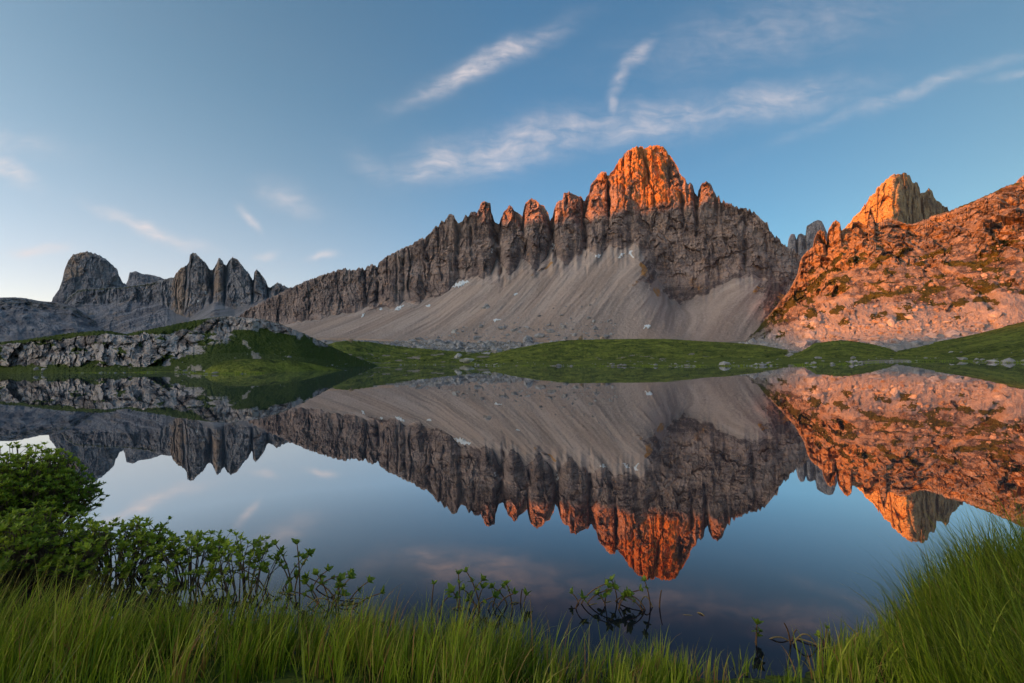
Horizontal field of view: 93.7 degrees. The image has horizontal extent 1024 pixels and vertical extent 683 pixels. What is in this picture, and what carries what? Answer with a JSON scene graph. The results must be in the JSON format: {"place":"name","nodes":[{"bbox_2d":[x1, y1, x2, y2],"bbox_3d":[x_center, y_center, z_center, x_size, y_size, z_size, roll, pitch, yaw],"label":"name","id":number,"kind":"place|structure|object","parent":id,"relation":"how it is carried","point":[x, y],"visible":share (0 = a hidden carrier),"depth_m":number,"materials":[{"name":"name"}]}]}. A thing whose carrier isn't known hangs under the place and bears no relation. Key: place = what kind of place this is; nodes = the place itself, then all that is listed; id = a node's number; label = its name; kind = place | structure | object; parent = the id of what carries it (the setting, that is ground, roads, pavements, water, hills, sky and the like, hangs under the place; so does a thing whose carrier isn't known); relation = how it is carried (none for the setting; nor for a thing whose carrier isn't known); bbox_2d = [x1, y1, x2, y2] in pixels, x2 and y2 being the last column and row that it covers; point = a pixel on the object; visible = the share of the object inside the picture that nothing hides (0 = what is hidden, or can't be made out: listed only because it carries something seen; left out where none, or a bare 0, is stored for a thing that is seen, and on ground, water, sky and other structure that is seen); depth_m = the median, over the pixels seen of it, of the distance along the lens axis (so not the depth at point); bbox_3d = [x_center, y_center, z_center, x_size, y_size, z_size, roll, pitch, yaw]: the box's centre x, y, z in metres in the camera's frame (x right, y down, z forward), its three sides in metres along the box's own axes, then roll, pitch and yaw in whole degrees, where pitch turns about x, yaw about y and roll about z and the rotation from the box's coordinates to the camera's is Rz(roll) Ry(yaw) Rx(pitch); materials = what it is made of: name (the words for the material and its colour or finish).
{"place":"outdoors","nodes":[
{"label":"outdoors","id":0,"kind":"place"},
{"bbox_2d":[0,297,103,340],"bbox_3d":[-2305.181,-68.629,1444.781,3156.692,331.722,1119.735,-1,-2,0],"label":"mountain","id":1,"kind":"structure","parent":0,"point":[22,318],"depth_m":1139.21,"materials":[{"name":"grey stone"}]},
{"bbox_2d":[0,499,106,588],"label":"shrub","id":2,"kind":"object","parent":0,"point":[29,537],"visible":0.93,"depth_m":3.59,"materials":[{"name":"green plant"}]},
{"bbox_2d":[0,441,109,544],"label":"shrub","id":3,"kind":"object","parent":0,"point":[41,480],"visible":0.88,"depth_m":4.43,"materials":[{"name":"green plant"}]},
{"bbox_2d":[52,251,126,302],"bbox_3d":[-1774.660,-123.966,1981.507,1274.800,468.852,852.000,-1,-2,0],"label":"mountain","id":4,"kind":"structure","parent":0,"point":[85,270],"depth_m":1882.27,"materials":[{"name":"grey stone"}]},
{"bbox_2d":[34,515,187,590],"bbox_3d":[-3.012,1.589,3.647,0.929,0.532,0.782,-1,-2,0],"label":"shrub","id":5,"kind":"object","parent":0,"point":[141,538],"visible":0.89,"depth_m":3.55,"materials":[{"name":"green plant"}]},
{"bbox_2d":[126,271,162,286],"bbox_3d":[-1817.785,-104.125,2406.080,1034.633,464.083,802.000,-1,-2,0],"label":"mountain","id":6,"kind":"structure","parent":0,"point":[135,278],"depth_m":2295.39,"materials":[{"name":"grey stone"}]},
{"bbox_2d":[64,253,288,333],"bbox_3d":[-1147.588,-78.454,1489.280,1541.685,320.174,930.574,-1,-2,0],"label":"mountain","id":7,"kind":"structure","parent":0,"point":[195,288],"depth_m":1301.42,"materials":[{"name":"grey stone"}]},
{"bbox_2d":[124,528,246,596],"bbox_3d":[-2.360,1.609,3.480,0.763,0.458,0.605,-1,-2,0],"label":"shrub","id":8,"kind":"object","parent":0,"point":[181,551],"visible":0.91,"depth_m":3.47,"materials":[{"name":"green plant"}]},
{"bbox_2d":[0,316,377,372],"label":"hill","id":9,"kind":"structure","parent":0,"point":[242,338],"depth_m":150.31,"materials":[{"name":"grey stone"}]},
{"bbox_2d":[203,531,287,597],"bbox_3d":[-1.895,1.578,3.365,0.560,0.495,0.411,-1,-2,0],"label":"shrub","id":10,"kind":"object","parent":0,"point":[257,551],"visible":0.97,"depth_m":3.34,"materials":[{"name":"green plant"}]},
{"bbox_2d":[205,359,339,373],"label":"hill","id":11,"kind":"structure","parent":0,"point":[257,365],"depth_m":90.86,"materials":[{"name":"green plant"}]},
{"bbox_2d":[328,341,499,364],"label":"hill","id":12,"kind":"structure","parent":0,"point":[411,356],"depth_m":323.37,"materials":[{"name":"green plant"}]},
{"bbox_2d":[454,353,461,358],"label":"boulder","id":13,"kind":"object","parent":12,"relation":"on","point":[457,355],"visible":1,"depth_m":283.46,"materials":[{"name":"stone"}]},
{"bbox_2d":[0,361,1023,682],"bbox_3d":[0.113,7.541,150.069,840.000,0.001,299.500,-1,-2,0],"label":"lake","id":14,"kind":"structure","parent":0,"point":[728,501],"depth_m":6.32,"materials":[{"name":"liquid"}]},
{"bbox_2d":[238,538,356,594],"bbox_3d":[-1.526,1.640,3.402,0.832,0.480,0.209,-1,-2,0],"label":"water plant","id":15,"kind":"object","parent":14,"relation":"in","point":[310,552],"visible":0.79,"depth_m":3.41,"materials":[{"name":"green plant"}]},
{"bbox_2d":[487,579,532,607],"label":"water plant","id":16,"kind":"object","parent":14,"relation":"in","point":[506,582],"visible":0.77,"depth_m":3.14,"materials":[{"name":"green plant"}]},
{"bbox_2d":[569,574,643,608],"bbox_3d":[0.625,1.694,3.128,0.508,0.286,0.208,-1,-2,0],"label":"water plant","id":17,"kind":"object","parent":14,"relation":"in","point":[615,586],"visible":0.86,"depth_m":3.13,"materials":[{"name":"green plant"}]},
{"bbox_2d":[621,575,661,610],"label":"water plant","id":18,"kind":"object","parent":14,"relation":"in","point":[623,594],"visible":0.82,"depth_m":3.09,"materials":[{"name":"green plant"}]},
{"bbox_2d":[769,623,819,646],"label":"water plant","id":19,"kind":"object","parent":14,"relation":"in","point":[796,638],"visible":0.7,"depth_m":2.67,"materials":[{"name":"green plant"}]},
{"bbox_2d":[814,623,834,652],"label":"water plant","id":20,"kind":"object","parent":14,"relation":"in","point":[818,634],"visible":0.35,"depth_m":2.63,"materials":[{"name":"green plant"}]},
{"bbox_2d":[0,340,1023,682],"bbox_3d":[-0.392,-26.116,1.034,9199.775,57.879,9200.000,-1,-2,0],"label":"ground","id":21,"kind":"structure","parent":0,"point":[286,676],"depth_m":2.39,"materials":[{"name":"green plant"}]},
{"bbox_2d":[286,568,384,608],"bbox_3d":[-1.162,1.682,3.187,0.701,0.368,0.155,-1,-2,5],"label":"water plant","id":22,"kind":"object","parent":21,"relation":"on","point":[338,584],"visible":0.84,"depth_m":3.18,"materials":[{"name":"green plant"}]},
{"bbox_2d":[430,580,452,617],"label":"water plant","id":23,"kind":"object","parent":21,"relation":"on","point":[435,582],"visible":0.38,"depth_m":3.03,"materials":[{"name":"green plant"}]},
{"bbox_2d":[459,358,473,362],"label":"boulder","id":24,"kind":"object","parent":21,"relation":"on","point":[466,360],"visible":1,"depth_m":260.38,"materials":[{"name":"stone"}]},
{"bbox_2d":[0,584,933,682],"bbox_3d":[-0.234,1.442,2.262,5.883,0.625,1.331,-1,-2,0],"label":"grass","id":25,"kind":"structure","parent":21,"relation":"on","point":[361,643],"depth_m":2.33,"materials":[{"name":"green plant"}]},
{"bbox_2d":[444,569,501,610],"bbox_3d":[-0.245,1.667,3.112,0.368,0.364,0.174,-1,-2,0],"label":"water plant","id":26,"kind":"object","parent":21,"relation":"on","point":[451,588],"visible":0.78,"depth_m":3.09,"materials":[{"name":"green plant"}]},
{"bbox_2d":[458,565,518,609],"bbox_3d":[-0.152,1.659,3.126,0.399,0.378,0.098,-1,-2,6],"label":"water plant","id":27,"kind":"object","parent":21,"relation":"on","point":[473,579],"visible":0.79,"depth_m":3.12,"materials":[{"name":"green plant"}]},
{"bbox_2d":[0,329,1013,370],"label":"shrubbery","id":28,"kind":"object","parent":21,"relation":"on","point":[567,353],"visible":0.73,"depth_m":268.98,"materials":[{"name":"green plant"}]},
{"bbox_2d":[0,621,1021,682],"bbox_3d":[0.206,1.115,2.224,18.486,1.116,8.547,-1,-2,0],"label":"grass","id":29,"kind":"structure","parent":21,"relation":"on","point":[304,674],"depth_m":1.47,"materials":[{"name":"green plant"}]},
{"bbox_2d":[1,298,1023,373],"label":"rubble","id":30,"kind":"object","parent":21,"relation":"on","point":[890,321],"visible":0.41,"depth_m":391.90,"materials":[{"name":"stone"}]},
{"bbox_2d":[37,359,1022,373],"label":"grass","id":31,"kind":"structure","parent":21,"relation":"on","point":[1020,361],"depth_m":89.66,"materials":[{"name":"green plant"}]},
{"bbox_2d":[752,617,763,645],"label":"water plant","id":32,"kind":"object","parent":21,"relation":"on","point":[757,621],"visible":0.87,"depth_m":2.68,"materials":[{"name":"green plant"}]},
{"bbox_2d":[792,476,1023,682],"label":"grass","id":33,"kind":"structure","parent":21,"relation":"on","point":[969,666],"depth_m":2.14,"materials":[{"name":"green plant"}]},
{"bbox_2d":[0,0,1023,301],"label":"sky","id":34,"kind":"structure","parent":0,"point":[295,142],"materials":[{"name":"blue"}]},
{"bbox_2d":[238,145,801,342],"bbox_3d":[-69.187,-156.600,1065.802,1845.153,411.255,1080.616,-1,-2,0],"label":"mountain","id":35,"kind":"structure","parent":0,"point":[640,242],"depth_m":816.50,"materials":[{"name":"grey stone"}]},
{"bbox_2d":[481,304,489,308],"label":"boulder","id":36,"kind":"object","parent":35,"relation":"on","point":[486,306],"visible":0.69,"depth_m":703.63,"materials":[{"name":"stone"}]},
{"bbox_2d":[485,339,789,362],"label":"hill","id":37,"kind":"structure","parent":0,"point":[601,349],"depth_m":326.54,"materials":[{"name":"green plant"}]},
{"bbox_2d":[787,220,826,257],"bbox_3d":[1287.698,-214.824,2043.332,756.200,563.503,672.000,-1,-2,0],"label":"mountain","id":38,"kind":"structure","parent":0,"point":[801,244],"depth_m":1954.82,"materials":[{"name":"grey stone"}]},
{"bbox_2d":[789,340,900,358],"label":"hill","id":39,"kind":"structure","parent":0,"point":[819,349],"depth_m":239.94,"materials":[{"name":"green plant"}]},
{"bbox_2d":[744,182,1023,351],"bbox_3d":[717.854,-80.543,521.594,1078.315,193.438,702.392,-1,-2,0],"label":"mountain","id":40,"kind":"structure","parent":0,"point":[999,214],"depth_m":447.60,"materials":[{"name":"brown stone"}]},
{"bbox_2d":[767,235,1023,341],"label":"rubble","id":41,"kind":"object","parent":40,"relation":"on","point":[1012,271],"visible":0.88,"depth_m":389.40,"materials":[{"name":"stone"}]},
{"bbox_2d":[843,172,948,229],"bbox_3d":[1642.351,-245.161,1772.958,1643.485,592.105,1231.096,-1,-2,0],"label":"mountain","id":42,"kind":"structure","parent":0,"point":[901,198],"depth_m":1498.90,"materials":[{"name":"brown stone"}]},
{"bbox_2d":[886,322,1023,357],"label":"hill","id":43,"kind":"structure","parent":0,"point":[1003,347],"depth_m":201.09,"materials":[{"name":"green plant"}]},
{"bbox_2d":[1016,175,1023,182],"bbox_3d":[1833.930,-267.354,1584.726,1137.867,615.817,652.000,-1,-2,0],"label":"mountain","id":44,"kind":"structure","parent":0,"point":[1021,179],"depth_m":1519.62,"materials":[{"name":"brown stone"}]}
]}

